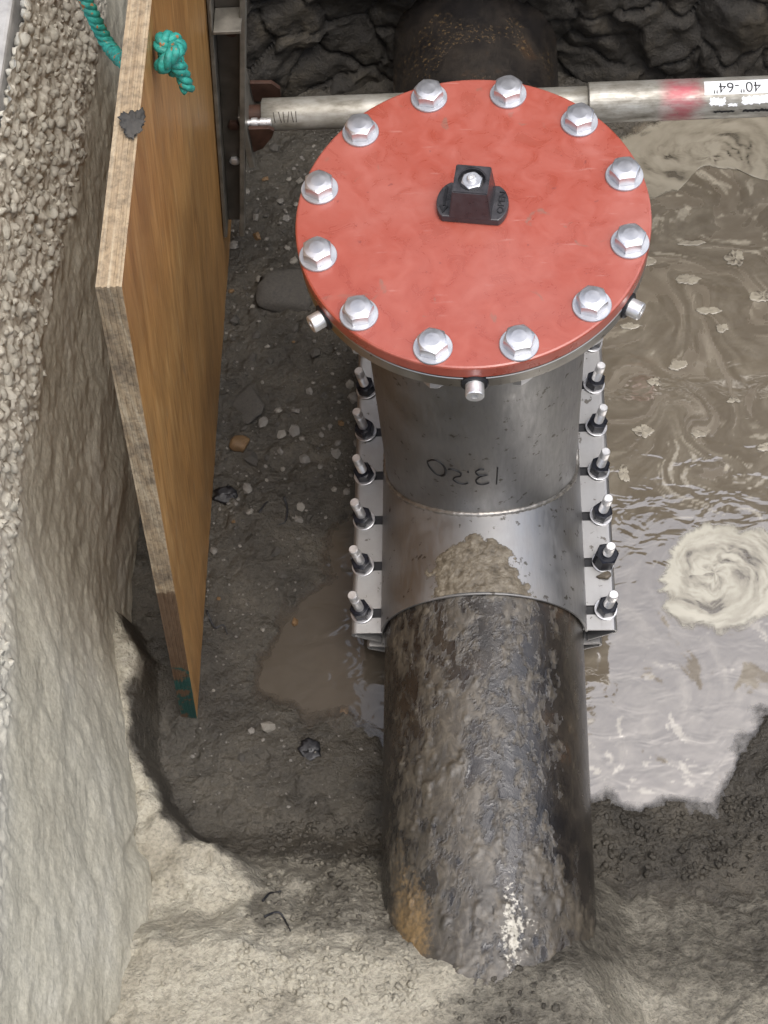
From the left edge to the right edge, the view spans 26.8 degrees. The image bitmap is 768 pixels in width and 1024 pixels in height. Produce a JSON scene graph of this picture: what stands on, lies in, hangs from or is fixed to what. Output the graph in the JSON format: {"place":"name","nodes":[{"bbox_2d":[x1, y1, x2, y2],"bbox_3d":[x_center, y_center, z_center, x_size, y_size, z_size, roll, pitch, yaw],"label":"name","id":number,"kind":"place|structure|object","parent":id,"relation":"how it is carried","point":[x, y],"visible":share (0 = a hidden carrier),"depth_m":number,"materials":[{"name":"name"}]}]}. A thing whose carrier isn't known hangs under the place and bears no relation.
{"place":"outdoors","nodes":[
{"label":"outdoors","id":0,"kind":"place"},
{"bbox_2d":[0,0,151,1023],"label":"trench wall","id":1,"kind":"structure","parent":0,"point":[75,885],"depth_m":2.41,"materials":[{"name":"soil"}]},
{"bbox_2d":[0,0,23,127],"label":"pavement edge","id":2,"kind":"object","parent":1,"relation":"on","point":[11,19],"depth_m":2.40,"materials":[{"name":"concrete"}]},
{"bbox_2d":[106,72,767,1023],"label":"pit floor","id":3,"kind":"structure","parent":0,"point":[666,944],"depth_m":2.65,"materials":[{"name":"soil"}]},
{"bbox_2d":[95,0,230,718],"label":"plywood panel","id":4,"kind":"object","parent":3,"relation":"on","point":[162,276],"visible":0.97,"depth_m":2.14,"materials":[{"name":"brown wood"}]},
{"bbox_2d":[118,107,145,139],"bbox_3d":[-0.265,-0.410,1.702,0.030,0.013,0.042,-15,63,-3],"label":"tar lump","id":5,"kind":"object","parent":4,"relation":"on","point":[131,122],"visible":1,"depth_m":1.70,"materials":[{"name":"stone"}]},
{"bbox_2d":[77,0,194,94],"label":"rope","id":6,"kind":"object","parent":4,"relation":"attached to","point":[170,47],"visible":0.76,"depth_m":1.83,"materials":[{"name":"teal fabric"}]},
{"bbox_2d":[206,0,767,236],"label":"hydraulic shore","id":7,"kind":"structure","parent":4,"relation":"attached to","point":[246,125],"depth_m":2.74,"materials":[{"name":"metal"}]},
{"bbox_2d":[203,616,208,621],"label":"pebble","id":8,"kind":"object","parent":3,"relation":"on","point":[205,618],"visible":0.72,"depth_m":2.85,"materials":[{"name":"stone"}]},
{"bbox_2d":[210,547,217,554],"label":"pebble","id":9,"kind":"object","parent":3,"relation":"on","point":[213,550],"visible":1,"depth_m":2.90,"materials":[{"name":"grey stone"}]},
{"bbox_2d":[206,610,227,634],"bbox_3d":[-0.297,0.197,2.845,0.058,0.014,0.017,37,72,20],"label":"twig","id":10,"kind":"object","parent":3,"relation":"on","point":[210,620],"visible":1,"depth_m":2.84,"materials":[{"name":"black wood"}]},
{"bbox_2d":[217,481,227,487],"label":"pebble","id":11,"kind":"object","parent":3,"relation":"on","point":[222,484],"visible":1,"depth_m":2.96,"materials":[{"name":"stone"}]},
{"bbox_2d":[212,485,237,504],"bbox_3d":[-0.290,-0.032,2.952,0.046,0.012,0.037,20,67,14],"label":"tar scrap","id":12,"kind":"object","parent":3,"relation":"on","point":[225,494],"visible":1,"depth_m":2.95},
{"bbox_2d":[229,315,238,325],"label":"pebble","id":13,"kind":"object","parent":3,"relation":"on","point":[234,320],"visible":1,"depth_m":3.12,"materials":[{"name":"stone"}]},
{"bbox_2d":[230,241,238,249],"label":"pebble","id":14,"kind":"object","parent":3,"relation":"on","point":[233,245],"visible":1,"depth_m":3.21,"materials":[{"name":"grey stone"}]},
{"bbox_2d":[229,435,249,452],"bbox_3d":[-0.270,-0.129,2.999,0.036,0.021,0.034,12,67,-6],"label":"stone","id":15,"kind":"object","parent":3,"relation":"on","point":[238,443],"visible":1,"depth_m":2.99,"materials":[{"name":"brown stone"}]},
{"bbox_2d":[237,753,244,761],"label":"pebble","id":16,"kind":"object","parent":3,"relation":"on","point":[241,757],"visible":1,"depth_m":2.73,"materials":[{"name":"stone"}]},
{"bbox_2d":[243,483,252,493],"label":"pebble","id":17,"kind":"object","parent":3,"relation":"on","point":[247,488],"visible":1,"depth_m":2.95,"materials":[{"name":"grey stone"}]},
{"bbox_2d":[234,384,264,423],"bbox_3d":[-0.261,-0.198,3.039,0.078,0.018,0.078,-44,59,-5],"label":"stone","id":18,"kind":"object","parent":3,"relation":"on","point":[249,404],"visible":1,"depth_m":3.03,"materials":[{"name":"grey stone"}]},
{"bbox_2d":[246,508,253,514],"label":"pebble","id":19,"kind":"object","parent":3,"relation":"on","point":[249,511],"visible":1,"depth_m":2.92,"materials":[{"name":"stone"}]},
{"bbox_2d":[244,450,257,465],"bbox_3d":[-0.245,-0.100,2.988,0.034,0.023,0.025,29,69,17],"label":"stone","id":20,"kind":"object","parent":3,"relation":"on","point":[250,458],"visible":1,"depth_m":2.98,"materials":[{"name":"grey stone"}]},
{"bbox_2d":[248,727,254,733],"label":"pebble","id":21,"kind":"object","parent":3,"relation":"on","point":[251,730],"visible":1,"depth_m":2.76,"materials":[{"name":"grey stone"}]},
{"bbox_2d":[252,208,258,213],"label":"pebble","id":22,"kind":"object","parent":3,"relation":"on","point":[255,211],"visible":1,"depth_m":3.24,"materials":[{"name":"stone"}]},
{"bbox_2d":[253,214,258,220],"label":"pebble","id":23,"kind":"object","parent":3,"relation":"on","point":[255,217],"visible":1,"depth_m":3.23,"materials":[{"name":"grey stone"}]},
{"bbox_2d":[253,232,260,240],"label":"pebble","id":24,"kind":"object","parent":3,"relation":"on","point":[256,236],"visible":1,"depth_m":3.22,"materials":[{"name":"brown stone"}]},
{"bbox_2d":[258,416,267,426],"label":"pebble","id":25,"kind":"object","parent":3,"relation":"on","point":[262,421],"visible":1,"depth_m":3.02,"materials":[{"name":"grey stone"}]},
{"bbox_2d":[124,884,404,1022],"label":"clay crumbs","id":26,"kind":"object","parent":3,"relation":"on","point":[202,1001],"visible":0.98,"depth_m":2.31,"materials":[{"name":"soil"}]},
{"bbox_2d":[260,721,275,732],"bbox_3d":[-0.199,0.368,2.761,0.026,0.020,0.018,-17,63,-4],"label":"pebble","id":27,"kind":"object","parent":3,"relation":"on","point":[268,726],"visible":1,"depth_m":2.76,"materials":[{"name":"stone"}]},
{"bbox_2d":[265,356,273,364],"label":"pebble","id":28,"kind":"object","parent":3,"relation":"on","point":[269,360],"visible":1,"depth_m":3.07,"materials":[{"name":"stone"}]},
{"bbox_2d":[262,890,281,901],"bbox_3d":[-0.175,0.592,2.493,0.035,0.028,0.008,-39,67,-14],"label":"twig","id":29,"kind":"object","parent":3,"relation":"on","point":[266,896],"visible":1,"depth_m":2.49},
{"bbox_2d":[269,142,278,151],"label":"pebble","id":30,"kind":"object","parent":3,"relation":"on","point":[273,147],"visible":1,"depth_m":3.31,"materials":[{"name":"stone"}]},
{"bbox_2d":[270,546,281,556],"bbox_3d":[-0.196,0.071,2.903,0.024,0.017,0.016,-39,67,-14],"label":"pebble","id":31,"kind":"object","parent":3,"relation":"on","point":[276,550],"visible":1,"depth_m":2.90,"materials":[{"name":"stone"}]},
{"bbox_2d":[264,911,290,931],"bbox_3d":[-0.155,0.611,2.415,0.053,0.036,0.021,27,68,17],"label":"twig","id":32,"kind":"object","parent":3,"relation":"on","point":[272,913],"visible":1,"depth_m":2.43,"materials":[{"name":"black wood"}]},
{"bbox_2d":[274,407,281,412],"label":"pebble","id":33,"kind":"object","parent":3,"relation":"on","point":[278,410],"visible":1,"depth_m":3.03,"materials":[{"name":"stone"}]},
{"bbox_2d":[276,198,283,203],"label":"pebble","id":34,"kind":"object","parent":3,"relation":"on","point":[279,200],"visible":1,"depth_m":3.24,"materials":[{"name":"grey stone"}]},
{"bbox_2d":[277,447,283,454],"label":"pebble","id":35,"kind":"object","parent":3,"relation":"on","point":[280,451],"visible":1,"depth_m":2.98,"materials":[{"name":"grey stone"}]},
{"bbox_2d":[277,430,285,438],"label":"pebble","id":36,"kind":"object","parent":3,"relation":"on","point":[281,434],"visible":1,"depth_m":3.01,"materials":[{"name":"stone"}]},
{"bbox_2d":[278,570,286,578],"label":"pebble","id":37,"kind":"object","parent":3,"relation":"on","point":[282,574],"visible":1,"depth_m":2.89,"materials":[{"name":"stone"}]},
{"bbox_2d":[278,496,287,524],"bbox_3d":[-0.181,-0.002,2.936,0.015,0.008,0.058,5,64,7],"label":"twig","id":38,"kind":"object","parent":3,"relation":"on","point":[285,501],"visible":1,"depth_m":2.94,"materials":[{"name":"black wood"}]},
{"bbox_2d":[255,267,311,312],"bbox_3d":[-0.187,-0.433,3.140,0.128,0.027,0.095,6,78,-3],"label":"stone","id":39,"kind":"object","parent":3,"relation":"on","point":[280,290],"visible":0.82,"depth_m":3.13,"materials":[{"name":"grey stone"}]},
{"bbox_2d":[193,132,375,809],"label":"fine gravel","id":40,"kind":"structure","parent":3,"relation":"on","point":[297,538],"depth_m":2.94,"materials":[{"name":"grey gravel"}]},
{"bbox_2d":[283,214,289,221],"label":"pebble","id":41,"kind":"object","parent":3,"relation":"on","point":[286,218],"visible":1,"depth_m":3.22,"materials":[{"name":"grey stone"}]},
{"bbox_2d":[290,256,297,263],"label":"pebble","id":42,"kind":"object","parent":3,"relation":"on","point":[293,260],"visible":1,"depth_m":3.18,"materials":[{"name":"stone"}]},
{"bbox_2d":[288,424,299,436],"bbox_3d":[-0.166,-0.151,3.009,0.023,0.013,0.026,29,82,8],"label":"pebble","id":43,"kind":"object","parent":3,"relation":"on","point":[294,430],"visible":1,"depth_m":3.00,"materials":[{"name":"grey stone"}]},
{"bbox_2d":[291,618,297,625],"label":"stone","id":44,"kind":"object","parent":3,"relation":"on","point":[294,622],"visible":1,"depth_m":2.85,"materials":[{"name":"brown stone"}]},
{"bbox_2d":[291,408,299,412],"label":"pebble","id":45,"kind":"object","parent":3,"relation":"on","point":[295,410],"visible":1,"depth_m":3.02,"materials":[{"name":"grey stone"}]},
{"bbox_2d":[294,515,303,522],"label":"pebble","id":46,"kind":"object","parent":3,"relation":"on","point":[299,519],"visible":1,"depth_m":2.93,"materials":[{"name":"grey stone"}]},
{"bbox_2d":[295,177,303,183],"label":"pebble","id":47,"kind":"object","parent":3,"relation":"on","point":[299,180],"visible":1,"depth_m":3.26,"materials":[{"name":"stone"}]},
{"bbox_2d":[297,502,304,511],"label":"pebble","id":48,"kind":"object","parent":3,"relation":"on","point":[301,506],"visible":1,"depth_m":2.94,"materials":[{"name":"stone"}]},
{"bbox_2d":[299,454,309,464],"bbox_3d":[-0.147,-0.097,2.981,0.018,0.016,0.020,-16,60,12],"label":"pebble","id":49,"kind":"object","parent":3,"relation":"on","point":[304,459],"visible":1,"depth_m":2.98,"materials":[{"name":"grey stone"}]},
{"bbox_2d":[297,737,320,760],"bbox_3d":[-0.127,0.405,2.737,0.041,0.008,0.046,-1,63,4],"label":"tar scrap","id":50,"kind":"object","parent":3,"relation":"on","point":[308,748],"visible":1,"depth_m":2.73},
{"bbox_2d":[306,387,312,394],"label":"pebble","id":51,"kind":"object","parent":3,"relation":"on","point":[309,390],"visible":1,"depth_m":3.04,"materials":[{"name":"grey stone"}]},
{"bbox_2d":[306,513,312,521],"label":"pebble","id":52,"kind":"object","parent":3,"relation":"on","point":[309,516],"visible":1,"depth_m":2.94,"materials":[{"name":"stone"}]},
{"bbox_2d":[310,348,320,357],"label":"pebble","id":53,"kind":"object","parent":3,"relation":"on","point":[315,352],"visible":1,"depth_m":3.07,"materials":[{"name":"stone"}]},
{"bbox_2d":[256,515,384,736],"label":"puddle","id":54,"kind":"object","parent":3,"relation":"on","point":[319,660],"visible":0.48,"depth_m":2.83,"materials":[{"name":"liquid"}]},
{"bbox_2d":[331,448,340,458],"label":"pebble","id":55,"kind":"object","parent":3,"relation":"on","point":[336,453],"visible":1,"depth_m":2.98,"materials":[{"name":"grey stone"}]},
{"bbox_2d":[334,440,340,445],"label":"pebble","id":56,"kind":"object","parent":3,"relation":"on","point":[337,442],"visible":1,"depth_m":2.99,"materials":[{"name":"grey stone"}]},
{"bbox_2d":[338,420,343,425],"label":"pebble","id":57,"kind":"object","parent":3,"relation":"on","point":[340,422],"visible":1,"depth_m":3.01,"materials":[{"name":"brown stone"}]},
{"bbox_2d":[343,488,349,494],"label":"pebble","id":58,"kind":"object","parent":3,"relation":"on","point":[346,491],"visible":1,"depth_m":2.96,"materials":[{"name":"grey stone"}]},
{"bbox_2d":[346,379,353,388],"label":"pebble","id":59,"kind":"object","parent":3,"relation":"on","point":[349,384],"visible":1,"depth_m":3.04,"materials":[{"name":"stone"}]},
{"bbox_2d":[347,392,356,403],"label":"pebble","id":60,"kind":"object","parent":3,"relation":"on","point":[352,397],"visible":0.81,"depth_m":3.02,"materials":[{"name":"grey stone"}]},
{"bbox_2d":[381,0,595,985],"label":"pipe","id":61,"kind":"object","parent":3,"relation":"on","point":[487,874],"depth_m":2.48,"materials":[{"name":"grey metal"}]},
{"bbox_2d":[303,261,646,651],"bbox_3d":[0.153,-0.188,2.602,0.481,0.899,0.614,-1,63,4],"label":"tapping sleeve","id":62,"kind":"object","parent":61,"relation":"attached to","point":[517,463],"visible":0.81,"depth_m":2.61,"materials":[{"name":"silver metal"}]},
{"bbox_2d":[295,75,651,376],"bbox_3d":[0.118,-0.410,2.166,0.483,0.090,0.483,-1,63,4],"label":"blind flange","id":63,"kind":"object","parent":62,"relation":"attached to","point":[482,228],"visible":1,"depth_m":2.17,"materials":[{"name":"red paint"}]},
{"bbox_2d":[425,533,536,597],"bbox_3d":[0.152,0.087,2.595,0.186,0.040,0.108,-1,63,4],"label":"mud smear","id":64,"kind":"object","parent":62,"relation":"on","point":[474,562],"visible":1,"depth_m":2.58},
{"bbox_2d":[596,571,610,578],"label":"mud clod","id":65,"kind":"object","parent":62,"relation":"on","point":[605,575],"visible":1,"depth_m":2.71,"materials":[{"name":"brown soil"}]},
{"bbox_2d":[236,795,767,1023],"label":"mud crumbs","id":66,"kind":"object","parent":3,"relation":"on","point":[410,991],"visible":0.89,"depth_m":2.51,"materials":[{"name":"soil"}]},
{"bbox_2d":[246,0,767,96],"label":"bank","id":67,"kind":"structure","parent":0,"point":[295,48],"depth_m":3.25,"materials":[{"name":"soil"}]},
{"bbox_2d":[584,121,767,808],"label":"muddy water","id":68,"kind":"structure","parent":0,"point":[672,702],"depth_m":2.93,"materials":[{"name":"brown liquid"}]},
{"bbox_2d":[618,464,629,481],"bbox_3d":[0.438,-0.072,2.945,0.023,0.001,0.041,-1,63,4],"label":"foam fleck","id":69,"kind":"object","parent":68,"relation":"on","point":[623,472],"visible":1,"depth_m":2.94},
{"bbox_2d":[620,322,641,328],"bbox_3d":[0.475,-0.357,3.086,0.049,0.001,0.019,-1,63,4],"label":"foam fleck","id":70,"kind":"object","parent":68,"relation":"on","point":[628,325],"visible":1,"depth_m":3.08},
{"bbox_2d":[632,424,653,437],"bbox_3d":[0.481,-0.151,2.982,0.037,0.001,0.035,-35,66,-12],"label":"foam fleck","id":71,"kind":"object","parent":68,"relation":"on","point":[644,430],"visible":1,"depth_m":2.98},
{"bbox_2d":[646,256,656,265],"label":"foam fleck","id":72,"kind":"object","parent":68,"relation":"on","point":[651,261],"visible":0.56,"depth_m":3.15},
{"bbox_2d":[646,377,660,385],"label":"foam fleck","id":73,"kind":"object","parent":68,"relation":"on","point":[653,381],"visible":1,"depth_m":3.03},
{"bbox_2d":[668,360,687,370],"bbox_3d":[0.555,-0.277,3.040,0.042,0.001,0.027,-1,63,4],"label":"foam fleck","id":74,"kind":"object","parent":68,"relation":"on","point":[676,365],"visible":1,"depth_m":3.04},
{"bbox_2d":[675,274,701,284],"bbox_3d":[0.592,-0.452,3.125,0.056,0.001,0.028,9,64,9],"label":"foam fleck","id":75,"kind":"object","parent":68,"relation":"on","point":[688,279],"visible":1,"depth_m":3.12},
{"bbox_2d":[678,240,705,245],"bbox_3d":[0.605,-0.528,3.162,0.062,0.001,0.015,-1,63,4],"label":"foam fleck","id":76,"kind":"object","parent":68,"relation":"on","point":[689,242],"visible":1,"depth_m":3.16},
{"bbox_2d":[621,117,767,198],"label":"foam raft","id":77,"kind":"object","parent":68,"relation":"on","point":[690,147],"visible":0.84,"depth_m":3.26,"materials":[{"name":"beige liquid"}]},
{"bbox_2d":[691,429,705,438],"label":"foam fleck","id":78,"kind":"object","parent":68,"relation":"on","point":[697,433],"visible":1,"depth_m":2.97},
{"bbox_2d":[696,307,721,314],"bbox_3d":[0.625,-0.387,3.089,0.056,0.001,0.020,-1,63,4],"label":"foam fleck","id":79,"kind":"object","parent":68,"relation":"on","point":[707,310],"visible":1,"depth_m":3.09},
{"bbox_2d":[659,522,767,633],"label":"foam raft","id":80,"kind":"object","parent":68,"relation":"on","point":[711,567],"visible":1,"depth_m":2.84,"materials":[{"name":"beige liquid"}]},
{"bbox_2d":[716,324,728,332],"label":"foam fleck","id":81,"kind":"object","parent":68,"relation":"on","point":[722,328],"visible":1,"depth_m":3.07},
{"bbox_2d":[726,397,739,402],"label":"foam fleck","id":82,"kind":"object","parent":68,"relation":"on","point":[732,399],"visible":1,"depth_m":3.00},
{"bbox_2d":[724,249,743,265],"bbox_3d":[0.682,-0.496,3.140,0.044,0.001,0.045,-1,63,4],"label":"foam fleck","id":83,"kind":"object","parent":68,"relation":"on","point":[737,256],"visible":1,"depth_m":3.14},
{"bbox_2d":[749,289,767,301],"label":"foam fleck","id":84,"kind":"object","parent":68,"relation":"on","point":[756,296],"visible":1,"depth_m":3.10},
{"bbox_2d":[757,442,767,451],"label":"foam fleck","id":85,"kind":"object","parent":68,"relation":"on","point":[763,447],"visible":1,"depth_m":2.95}
]}

